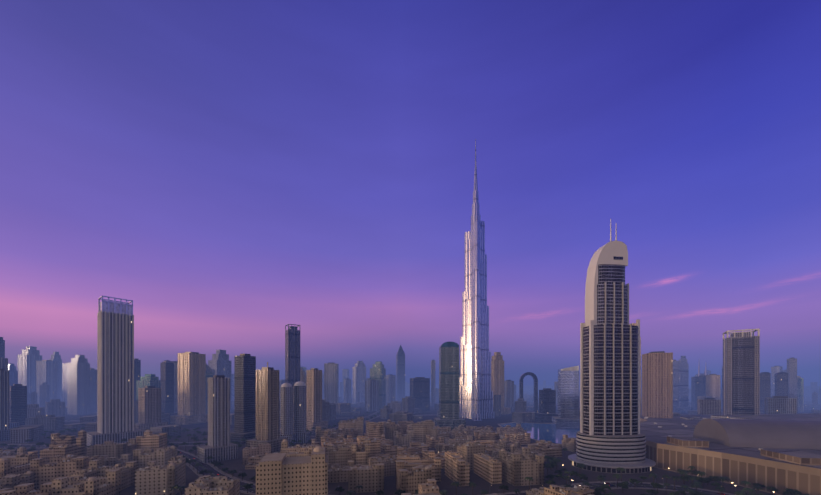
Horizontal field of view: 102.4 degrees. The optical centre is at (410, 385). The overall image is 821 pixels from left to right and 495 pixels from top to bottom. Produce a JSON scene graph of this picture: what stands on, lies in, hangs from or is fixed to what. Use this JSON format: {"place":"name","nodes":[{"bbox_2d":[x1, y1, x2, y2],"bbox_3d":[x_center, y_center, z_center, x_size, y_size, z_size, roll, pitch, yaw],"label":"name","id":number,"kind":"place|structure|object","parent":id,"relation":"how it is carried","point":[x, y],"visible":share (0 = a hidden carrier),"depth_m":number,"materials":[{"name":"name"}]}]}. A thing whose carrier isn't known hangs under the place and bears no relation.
{"place":"outdoors","nodes":[
{"label":"outdoors","id":0,"kind":"place"},
{"bbox_2d":[0,400,400,447],"bbox_3d":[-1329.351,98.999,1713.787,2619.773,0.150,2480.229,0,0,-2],"label":"boulevard road","id":1,"kind":"structure","parent":0,"point":[44,445],"depth_m":550.69,"materials":[{"name":"grey asphalt"}]},
{"bbox_2d":[230,354,255,443],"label":"skyscraper","id":2,"kind":"structure","parent":1,"relation":"on","point":[245,396],"depth_m":574.49,"materials":[{"name":"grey glass"}]},
{"bbox_2d":[242,420,526,494],"bbox_3d":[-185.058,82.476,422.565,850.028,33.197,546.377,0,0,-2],"label":"low-rise buildings","id":3,"kind":"structure","parent":0,"point":[430,487],"depth_m":437.55,"materials":[{"name":"beige concrete"}]},
{"bbox_2d":[0,427,774,494],"bbox_3d":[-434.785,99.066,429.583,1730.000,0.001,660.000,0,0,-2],"label":"old town paving","id":4,"kind":"structure","parent":0,"point":[445,482],"depth_m":348.45,"materials":[{"name":"beige stone"}]},
{"bbox_2d":[0,369,14,440],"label":"skyscraper","id":5,"kind":"structure","parent":4,"relation":"on","point":[4,408],"depth_m":590.28,"materials":[{"name":"blue"}]},
{"bbox_2d":[0,358,19,427],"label":"skyscraper","id":6,"kind":"structure","parent":4,"relation":"on","point":[3,363],"depth_m":695.43,"materials":[{"name":"blue"}]},
{"bbox_2d":[9,384,26,425],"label":"building","id":7,"kind":"structure","parent":4,"relation":"on","point":[17,402],"depth_m":720.23,"materials":[{"name":"blue glass"}]},
{"bbox_2d":[87,296,144,447],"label":"tower","id":8,"kind":"structure","parent":4,"relation":"on","point":[115,371],"depth_m":537.29,"materials":[{"name":"beige concrete"}]},
{"bbox_2d":[134,386,167,430],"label":"skyscraper","id":9,"kind":"structure","parent":4,"relation":"on","point":[149,406],"depth_m":715.49,"materials":[{"name":"beige stone"}]},
{"bbox_2d":[175,486,187,494],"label":"tree","id":10,"kind":"object","parent":4,"relation":"on","point":[181,487],"visible":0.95,"depth_m":278.61,"materials":[{"name":"green plant"}]},
{"bbox_2d":[197,375,237,463],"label":"skyscraper","id":11,"kind":"structure","parent":4,"relation":"on","point":[219,447],"depth_m":437.48,"materials":[{"name":"grey"}]},
{"bbox_2d":[243,483,252,492],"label":"tree","id":12,"kind":"object","parent":4,"relation":"on","point":[247,486],"visible":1,"depth_m":301.92,"materials":[{"name":"green plant"}]},
{"bbox_2d":[0,422,530,494],"bbox_3d":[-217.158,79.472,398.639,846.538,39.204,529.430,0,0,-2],"label":"low-rise buildings","id":13,"kind":"structure","parent":4,"relation":"on","point":[455,465],"depth_m":370.31,"materials":[{"name":"beige concrete"}]},
{"bbox_2d":[246,362,287,452],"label":"skyscraper","id":14,"kind":"structure","parent":4,"relation":"on","point":[267,404],"depth_m":486.81,"materials":[{"name":"beige stone"}]},
{"bbox_2d":[28,434,520,469],"bbox_3d":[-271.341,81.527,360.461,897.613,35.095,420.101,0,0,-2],"label":"low-rise buildings","id":15,"kind":"structure","parent":4,"relation":"on","point":[374,443],"depth_m":437.64,"materials":[{"name":"beige concrete"}]},
{"bbox_2d":[0,428,560,494],"bbox_3d":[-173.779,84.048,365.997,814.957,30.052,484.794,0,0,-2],"label":"low-rise buildings","id":16,"kind":"structure","parent":4,"relation":"on","point":[67,465],"depth_m":316.96,"materials":[{"name":"beige concrete"}]},
{"bbox_2d":[279,383,295,444],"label":"skyscraper","id":17,"kind":"structure","parent":4,"relation":"on","point":[286,410],"depth_m":548.13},
{"bbox_2d":[0,424,574,466],"bbox_3d":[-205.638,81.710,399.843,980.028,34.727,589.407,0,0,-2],"label":"low-rise buildings","id":18,"kind":"structure","parent":4,"relation":"on","point":[343,455],"depth_m":390.96,"materials":[{"name":"beige concrete"}]},
{"bbox_2d":[0,422,576,492],"bbox_3d":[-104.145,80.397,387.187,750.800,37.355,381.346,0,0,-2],"label":"low-rise buildings","id":19,"kind":"structure","parent":4,"relation":"on","point":[519,465],"depth_m":337.80,"materials":[{"name":"beige concrete"}]},
{"bbox_2d":[51,416,543,494],"bbox_3d":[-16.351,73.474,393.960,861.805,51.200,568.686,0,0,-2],"label":"low-rise buildings","id":20,"kind":"structure","parent":4,"relation":"on","point":[280,474],"depth_m":260.41,"materials":[{"name":"beige concrete"}]},
{"bbox_2d":[293,381,309,442],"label":"skyscraper","id":21,"kind":"structure","parent":4,"relation":"on","point":[299,411],"depth_m":567.82,"materials":[{"name":"glass"}]},
{"bbox_2d":[100,420,510,494],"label":"low-rise buildings","id":22,"kind":"structure","parent":4,"relation":"on","point":[160,471],"depth_m":295.68,"materials":[{"name":"beige concrete"}]},
{"bbox_2d":[306,368,326,430],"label":"skyscraper","id":23,"kind":"structure","parent":4,"relation":"on","point":[314,397],"depth_m":725.45,"materials":[{"name":"beige stone"}]},
{"bbox_2d":[40,420,593,494],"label":"low-rise buildings","id":24,"kind":"structure","parent":4,"relation":"on","point":[64,445],"depth_m":400.02,"materials":[{"name":"beige concrete"}]},
{"bbox_2d":[335,486,343,494],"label":"tree","id":25,"kind":"object","parent":4,"relation":"on","point":[340,489],"visible":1,"depth_m":292.87,"materials":[{"name":"green plant"}]},
{"bbox_2d":[345,491,355,494],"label":"tree","id":26,"kind":"object","parent":4,"relation":"on","point":[349,492],"visible":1,"depth_m":266.99,"materials":[{"name":"green plant"}]},
{"bbox_2d":[394,489,404,494],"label":"tree","id":27,"kind":"object","parent":4,"relation":"on","point":[398,491],"visible":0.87,"depth_m":285.55,"materials":[{"name":"green plant"}]},
{"bbox_2d":[439,490,448,494],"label":"tree","id":28,"kind":"object","parent":4,"relation":"on","point":[442,492],"visible":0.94,"depth_m":266.06,"materials":[{"name":"green plant"}]},
{"bbox_2d":[499,485,508,490],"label":"tree","id":29,"kind":"object","parent":4,"relation":"on","point":[504,487],"visible":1,"depth_m":300.45,"materials":[{"name":"green plant"}]},
{"bbox_2d":[525,477,533,489],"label":"tree","id":30,"kind":"object","parent":4,"relation":"on","point":[529,478],"visible":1,"depth_m":307.33,"materials":[{"name":"green plant"}]},
{"bbox_2d":[545,479,555,484],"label":"tree","id":31,"kind":"object","parent":4,"relation":"on","point":[550,481],"visible":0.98,"depth_m":316.68,"materials":[{"name":"green plant"}]},
{"bbox_2d":[552,366,579,428],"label":"skyscraper","id":32,"kind":"structure","parent":4,"relation":"on","point":[568,417],"depth_m":748.65,"materials":[{"name":"grey"}]},
{"bbox_2d":[570,471,581,479],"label":"tree","id":33,"kind":"object","parent":4,"relation":"on","point":[573,473],"visible":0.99,"depth_m":343.24,"materials":[{"name":"green plant"}]},
{"bbox_2d":[594,487,604,491],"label":"tree","id":34,"kind":"object","parent":4,"relation":"on","point":[598,489],"visible":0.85,"depth_m":293.62,"materials":[{"name":"green plant"}]},
{"bbox_2d":[601,485,611,492],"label":"tree","id":35,"kind":"object","parent":4,"relation":"on","point":[606,486],"visible":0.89,"depth_m":301.44,"materials":[{"name":"green plant"}]},
{"bbox_2d":[568,220,655,473],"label":"skyscraper","id":36,"kind":"structure","parent":4,"relation":"on","point":[610,437],"depth_m":391.39,"materials":[{"name":"beige glass"}]},
{"bbox_2d":[612,474,621,487],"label":"tree","id":37,"kind":"object","parent":4,"relation":"on","point":[617,476],"visible":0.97,"depth_m":316.75,"materials":[{"name":"green plant"}]},
{"bbox_2d":[615,467,625,481],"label":"tree","id":38,"kind":"object","parent":4,"relation":"on","point":[621,469],"visible":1,"depth_m":336.60,"materials":[{"name":"green plant"}]},
{"bbox_2d":[616,483,628,492],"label":"tree","id":39,"kind":"object","parent":4,"relation":"on","point":[623,486],"visible":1,"depth_m":303.35,"materials":[{"name":"green plant"}]},
{"bbox_2d":[629,478,641,487],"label":"tree","id":40,"kind":"object","parent":4,"relation":"on","point":[633,480],"visible":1,"depth_m":316.96,"materials":[{"name":"green plant"}]},
{"bbox_2d":[646,489,658,494],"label":"tree","id":41,"kind":"object","parent":4,"relation":"on","point":[651,491],"visible":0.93,"depth_m":287.48,"materials":[{"name":"green plant"}]},
{"bbox_2d":[648,473,658,488],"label":"tree","id":42,"kind":"object","parent":4,"relation":"on","point":[653,475],"visible":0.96,"depth_m":314.66,"materials":[{"name":"green plant"}]},
{"bbox_2d":[651,482,663,490],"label":"tree","id":43,"kind":"object","parent":4,"relation":"on","point":[656,485],"visible":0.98,"depth_m":304.30,"materials":[{"name":"green plant"}]},
{"bbox_2d":[669,476,681,490],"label":"tree","id":44,"kind":"object","parent":4,"relation":"on","point":[676,477],"visible":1,"depth_m":308.08,"materials":[{"name":"green plant"}]},
{"bbox_2d":[680,476,689,483],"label":"tree","id":45,"kind":"object","parent":4,"relation":"on","point":[685,478],"visible":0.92,"depth_m":328.02,"materials":[{"name":"green plant"}]},
{"bbox_2d":[687,475,697,487],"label":"tree","id":46,"kind":"object","parent":4,"relation":"on","point":[692,478],"visible":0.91,"depth_m":317.23,"materials":[{"name":"green plant"}]},
{"bbox_2d":[690,483,703,488],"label":"tree","id":47,"kind":"object","parent":4,"relation":"on","point":[697,485],"visible":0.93,"depth_m":291.19,"materials":[{"name":"green plant"}]},
{"bbox_2d":[708,476,721,480],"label":"tree","id":48,"kind":"object","parent":4,"relation":"on","point":[713,477],"visible":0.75,"depth_m":325.12,"materials":[{"name":"green plant"}]},
{"bbox_2d":[713,486,724,494],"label":"tree","id":49,"kind":"object","parent":4,"relation":"on","point":[721,489],"visible":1,"depth_m":289.14,"materials":[{"name":"green plant"}]},
{"bbox_2d":[716,476,729,492],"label":"tree","id":50,"kind":"object","parent":4,"relation":"on","point":[719,478],"visible":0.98,"depth_m":303.03,"materials":[{"name":"green plant"}]},
{"bbox_2d":[751,486,762,493],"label":"tree","id":51,"kind":"object","parent":4,"relation":"on","point":[757,487],"visible":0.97,"depth_m":285.76,"materials":[{"name":"green plant"}]},
{"bbox_2d":[766,486,777,491],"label":"tree","id":52,"kind":"object","parent":4,"relation":"on","point":[772,488],"visible":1,"depth_m":298.02,"materials":[{"name":"green plant"}]},
{"bbox_2d":[782,491,794,494],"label":"tree","id":53,"kind":"object","parent":4,"relation":"on","point":[787,493],"visible":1,"depth_m":284.00,"materials":[{"name":"green plant"}]},
{"bbox_2d":[783,488,800,494],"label":"tree","id":54,"kind":"object","parent":4,"relation":"on","point":[792,491],"visible":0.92,"depth_m":284.01,"materials":[{"name":"green plant"}]},
{"bbox_2d":[0,0,820,385],"label":"sky","id":55,"kind":"structure","parent":0,"point":[236,172],"materials":[{"name":"blue"}]},
{"bbox_2d":[10,374,820,443],"bbox_3d":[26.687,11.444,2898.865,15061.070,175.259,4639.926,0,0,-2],"label":"city buildings","id":56,"kind":"structure","parent":0,"point":[48,414],"depth_m":980.91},
{"bbox_2d":[65,409,819,421],"bbox_3d":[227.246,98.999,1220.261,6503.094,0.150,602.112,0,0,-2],"label":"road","id":57,"kind":"structure","parent":0,"point":[375,417],"depth_m":1009.37,"materials":[{"name":"grey asphalt"}]},
{"bbox_2d":[65,385,820,427],"bbox_3d":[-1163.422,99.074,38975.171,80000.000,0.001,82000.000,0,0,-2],"label":"ground","id":58,"kind":"structure","parent":0,"point":[497,420],"depth_m":1009.57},
{"bbox_2d":[0,337,4,357],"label":"skyscraper","id":59,"kind":"structure","parent":58,"relation":"on","point":[2,348],"depth_m":964.24,"materials":[{"name":"blue glass"}]},
{"bbox_2d":[8,363,17,385],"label":"skyscraper","id":60,"kind":"structure","parent":58,"relation":"on","point":[13,375],"depth_m":1101.59,"materials":[{"name":"blue glass"}]},
{"bbox_2d":[17,346,41,392],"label":"skyscraper","id":61,"kind":"structure","parent":58,"relation":"on","point":[29,357],"depth_m":1422.36,"materials":[{"name":"grey glass"}]},
{"bbox_2d":[36,360,56,406],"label":"skyscraper","id":62,"kind":"structure","parent":58,"relation":"on","point":[46,371],"depth_m":1331.85,"materials":[{"name":"blue"}]},
{"bbox_2d":[48,352,61,400],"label":"skyscraper","id":63,"kind":"structure","parent":58,"relation":"on","point":[56,356],"depth_m":1593.10,"materials":[{"name":"blue"}]},
{"bbox_2d":[62,363,66,405],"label":"skyscraper","id":64,"kind":"structure","parent":58,"relation":"on","point":[64,382],"depth_m":1434.95,"materials":[{"name":"grey"}]},
{"bbox_2d":[67,355,89,414],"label":"skyscraper","id":65,"kind":"structure","parent":58,"relation":"on","point":[78,384],"depth_m":1096.44,"materials":[{"name":"blue"}]},
{"bbox_2d":[90,368,96,412],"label":"skyscraper","id":66,"kind":"structure","parent":58,"relation":"on","point":[93,389],"depth_m":1204.16,"materials":[{"name":"blue"}]},
{"bbox_2d":[134,358,140,403],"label":"skyscraper","id":67,"kind":"structure","parent":58,"relation":"on","point":[137,369],"depth_m":1059.91,"materials":[{"name":"blue glass"}]},
{"bbox_2d":[136,374,159,399],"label":"skyscraper","id":68,"kind":"structure","parent":58,"relation":"on","point":[149,380],"depth_m":969.10,"materials":[{"name":"teal glass"}]},
{"bbox_2d":[160,360,177,415],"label":"skyscraper","id":69,"kind":"structure","parent":58,"relation":"on","point":[167,383],"depth_m":963.39,"materials":[{"name":"blue glass"}]},
{"bbox_2d":[171,361,177,412],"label":"skyscraper","id":70,"kind":"structure","parent":58,"relation":"on","point":[175,386],"depth_m":1034.65,"materials":[{"name":"grey"}]},
{"bbox_2d":[170,352,207,424],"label":"skyscraper","id":71,"kind":"structure","parent":58,"relation":"on","point":[191,387],"depth_m":856.60,"materials":[{"name":"beige stone"}]},
{"bbox_2d":[206,364,213,413],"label":"skyscraper","id":72,"kind":"structure","parent":58,"relation":"on","point":[209,372],"depth_m":1051.92,"materials":[{"name":"teal glass"}]},
{"bbox_2d":[208,350,230,410],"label":"skyscraper","id":73,"kind":"structure","parent":58,"relation":"on","point":[220,363],"depth_m":1258.21,"materials":[{"name":"blue"}]},
{"bbox_2d":[231,374,233,400],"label":"skyscraper","id":74,"kind":"structure","parent":58,"relation":"on","point":[232,387],"depth_m":1777.23,"materials":[{"name":"blue glass"}]},
{"bbox_2d":[285,324,299,386],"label":"skyscraper","id":75,"kind":"structure","parent":58,"relation":"on","point":[292,355],"depth_m":870.19,"materials":[{"name":"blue glass"}]},
{"bbox_2d":[300,368,305,383],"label":"skyscraper","id":76,"kind":"structure","parent":58,"relation":"on","point":[302,376],"depth_m":980.31,"materials":[{"name":"beige stone"}]},
{"bbox_2d":[322,373,323,398],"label":"skyscraper","id":77,"kind":"structure","parent":58,"relation":"on","point":[322,385],"depth_m":1833.83,"materials":[{"name":"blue glass"}]},
{"bbox_2d":[324,363,338,402],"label":"skyscraper","id":78,"kind":"structure","parent":58,"relation":"on","point":[331,382],"depth_m":1184.18,"materials":[{"name":"grey"}]},
{"bbox_2d":[342,369,348,397],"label":"skyscraper","id":79,"kind":"structure","parent":58,"relation":"on","point":[345,373],"depth_m":2526.28,"materials":[{"name":"blue"}]},
{"bbox_2d":[344,378,350,402],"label":"skyscraper","id":80,"kind":"structure","parent":58,"relation":"on","point":[347,390],"depth_m":1670.55,"materials":[{"name":"blue"}]},
{"bbox_2d":[353,361,365,403],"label":"skyscraper","id":81,"kind":"structure","parent":58,"relation":"on","point":[359,374],"depth_m":1763.77,"materials":[{"name":"blue"}]},
{"bbox_2d":[365,379,378,411],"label":"skyscraper","id":82,"kind":"structure","parent":58,"relation":"on","point":[371,395],"depth_m":1241.07,"materials":[{"name":"grey"}]},
{"bbox_2d":[370,361,385,409],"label":"skyscraper","id":83,"kind":"structure","parent":58,"relation":"on","point":[378,371],"depth_m":1327.90,"materials":[{"name":"teal glass"}]},
{"bbox_2d":[386,374,395,405],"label":"skyscraper","id":84,"kind":"structure","parent":58,"relation":"on","point":[390,387],"depth_m":1577.08,"materials":[{"name":"blue"}]},
{"bbox_2d":[396,345,404,399],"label":"skyscraper","id":85,"kind":"structure","parent":58,"relation":"on","point":[400,374],"depth_m":2166.54,"materials":[{"name":"blue glass"}]},
{"bbox_2d":[410,377,429,410],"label":"skyscraper","id":86,"kind":"structure","parent":58,"relation":"on","point":[420,390],"depth_m":1274.47,"materials":[{"name":"blue glass"}]},
{"bbox_2d":[431,360,434,405],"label":"skyscraper","id":87,"kind":"structure","parent":58,"relation":"on","point":[432,382],"depth_m":1587.23,"materials":[{"name":"grey"}]},
{"bbox_2d":[434,342,465,427],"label":"skyscraper","id":88,"kind":"structure","parent":58,"relation":"on","point":[448,383],"depth_m":778.28,"materials":[{"name":"teal glass"}]},
{"bbox_2d":[459,139,494,420],"bbox_3d":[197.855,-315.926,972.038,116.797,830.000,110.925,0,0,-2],"label":"skyscraper","id":89,"kind":"structure","parent":58,"relation":"on","point":[475,398],"depth_m":979.64,"materials":[{"name":"silver metal"}]},
{"bbox_2d":[491,352,510,413],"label":"skyscraper","id":90,"kind":"structure","parent":58,"relation":"on","point":[497,374],"depth_m":1134.55,"materials":[{"name":"beige stone"}]},
{"bbox_2d":[504,380,514,411],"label":"skyscraper","id":91,"kind":"structure","parent":58,"relation":"on","point":[508,393],"depth_m":1241.24,"materials":[{"name":"grey"}]},
{"bbox_2d":[519,372,537,411],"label":"arch building","id":92,"kind":"structure","parent":58,"relation":"on","point":[534,376],"depth_m":1095.54,"materials":[{"name":"blue glass"}]},
{"bbox_2d":[535,388,557,421],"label":"building","id":93,"kind":"structure","parent":58,"relation":"on","point":[547,406],"depth_m":888.02,"materials":[{"name":"blue glass"}]},
{"bbox_2d":[632,323,640,414],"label":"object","id":94,"kind":"structure","parent":58,"relation":"on","point":[633,324],"depth_m":797.07,"materials":[{"name":"beige stone"}]},
{"bbox_2d":[642,351,672,417],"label":"skyscraper","id":95,"kind":"structure","parent":58,"relation":"on","point":[657,384],"depth_m":692.80,"materials":[{"name":"brown stone"}]},
{"bbox_2d":[673,360,680,413],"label":"skyscraper","id":96,"kind":"structure","parent":58,"relation":"on","point":[676,409],"depth_m":1108.86,"materials":[{"name":"blue glass"}]},
{"bbox_2d":[679,356,693,411],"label":"skyscraper","id":97,"kind":"structure","parent":58,"relation":"on","point":[684,385],"depth_m":1211.28,"materials":[{"name":"blue glass"}]},
{"bbox_2d":[691,375,705,409],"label":"skyscraper","id":98,"kind":"structure","parent":58,"relation":"on","point":[698,385],"depth_m":1318.39,"materials":[{"name":"blue glass"}]},
{"bbox_2d":[697,398,720,414],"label":"building","id":99,"kind":"structure","parent":58,"relation":"on","point":[708,406],"depth_m":803.94,"materials":[{"name":"stone"}]},
{"bbox_2d":[706,374,719,399],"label":"building","id":100,"kind":"structure","parent":58,"relation":"on","point":[713,385],"depth_m":1183.02,"materials":[{"name":"beige stone"}]},
{"bbox_2d":[640,413,820,494],"bbox_3d":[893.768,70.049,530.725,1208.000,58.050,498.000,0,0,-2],"label":"shopping mall","id":101,"kind":"structure","parent":58,"relation":"on","point":[780,452],"depth_m":364.20,"materials":[{"name":"concrete"}]},
{"bbox_2d":[760,372,770,412],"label":"skyscraper","id":102,"kind":"structure","parent":58,"relation":"on","point":[765,384],"depth_m":1018.28,"materials":[{"name":"blue glass"}]},
{"bbox_2d":[771,366,782,397],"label":"skyscraper","id":103,"kind":"structure","parent":58,"relation":"on","point":[775,369],"depth_m":1597.89,"materials":[{"name":"blue"}]},
{"bbox_2d":[765,396,796,413],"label":"building","id":104,"kind":"structure","parent":58,"relation":"on","point":[780,405],"depth_m":705.49,"materials":[{"name":"grey"}]},
{"bbox_2d":[775,372,787,395],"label":"building","id":105,"kind":"structure","parent":58,"relation":"on","point":[781,383],"depth_m":1019.45,"materials":[{"name":"blue glass"}]},
{"bbox_2d":[787,357,800,411],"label":"skyscraper","id":106,"kind":"structure","parent":58,"relation":"on","point":[792,373],"depth_m":1228.49,"materials":[{"name":"grey"}]},
{"bbox_2d":[797,387,799,406],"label":"skyscraper","id":107,"kind":"structure","parent":58,"relation":"on","point":[798,391],"depth_m":1238.51,"materials":[{"name":"teal glass"}]},
{"bbox_2d":[797,376,803,411],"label":"skyscraper","id":108,"kind":"structure","parent":58,"relation":"on","point":[800,382],"depth_m":1238.85,"materials":[{"name":"teal glass"}]},
{"bbox_2d":[167,446,735,494],"bbox_3d":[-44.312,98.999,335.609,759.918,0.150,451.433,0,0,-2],"label":"old town road","id":109,"kind":"structure","parent":0,"point":[592,485],"depth_m":329.12,"materials":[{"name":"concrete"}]},
{"bbox_2d":[498,422,579,443],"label":"lake","id":110,"kind":"structure","parent":0,"point":[543,431],"depth_m":702.58,"materials":[{"name":"blue liquid"}]},
{"bbox_2d":[676,490,685,494],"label":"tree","id":111,"kind":"object","parent":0,"point":[682,492],"visible":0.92,"depth_m":287.89,"materials":[{"name":"green plant"}]},
{"bbox_2d":[722,366,722,410],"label":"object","id":112,"kind":"object","parent":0,"point":[722,388],"visible":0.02,"depth_m":1179.11,"materials":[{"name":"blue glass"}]},
{"bbox_2d":[723,328,759,414],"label":"skyscraper","id":113,"kind":"structure","parent":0,"point":[742,376],"depth_m":648.28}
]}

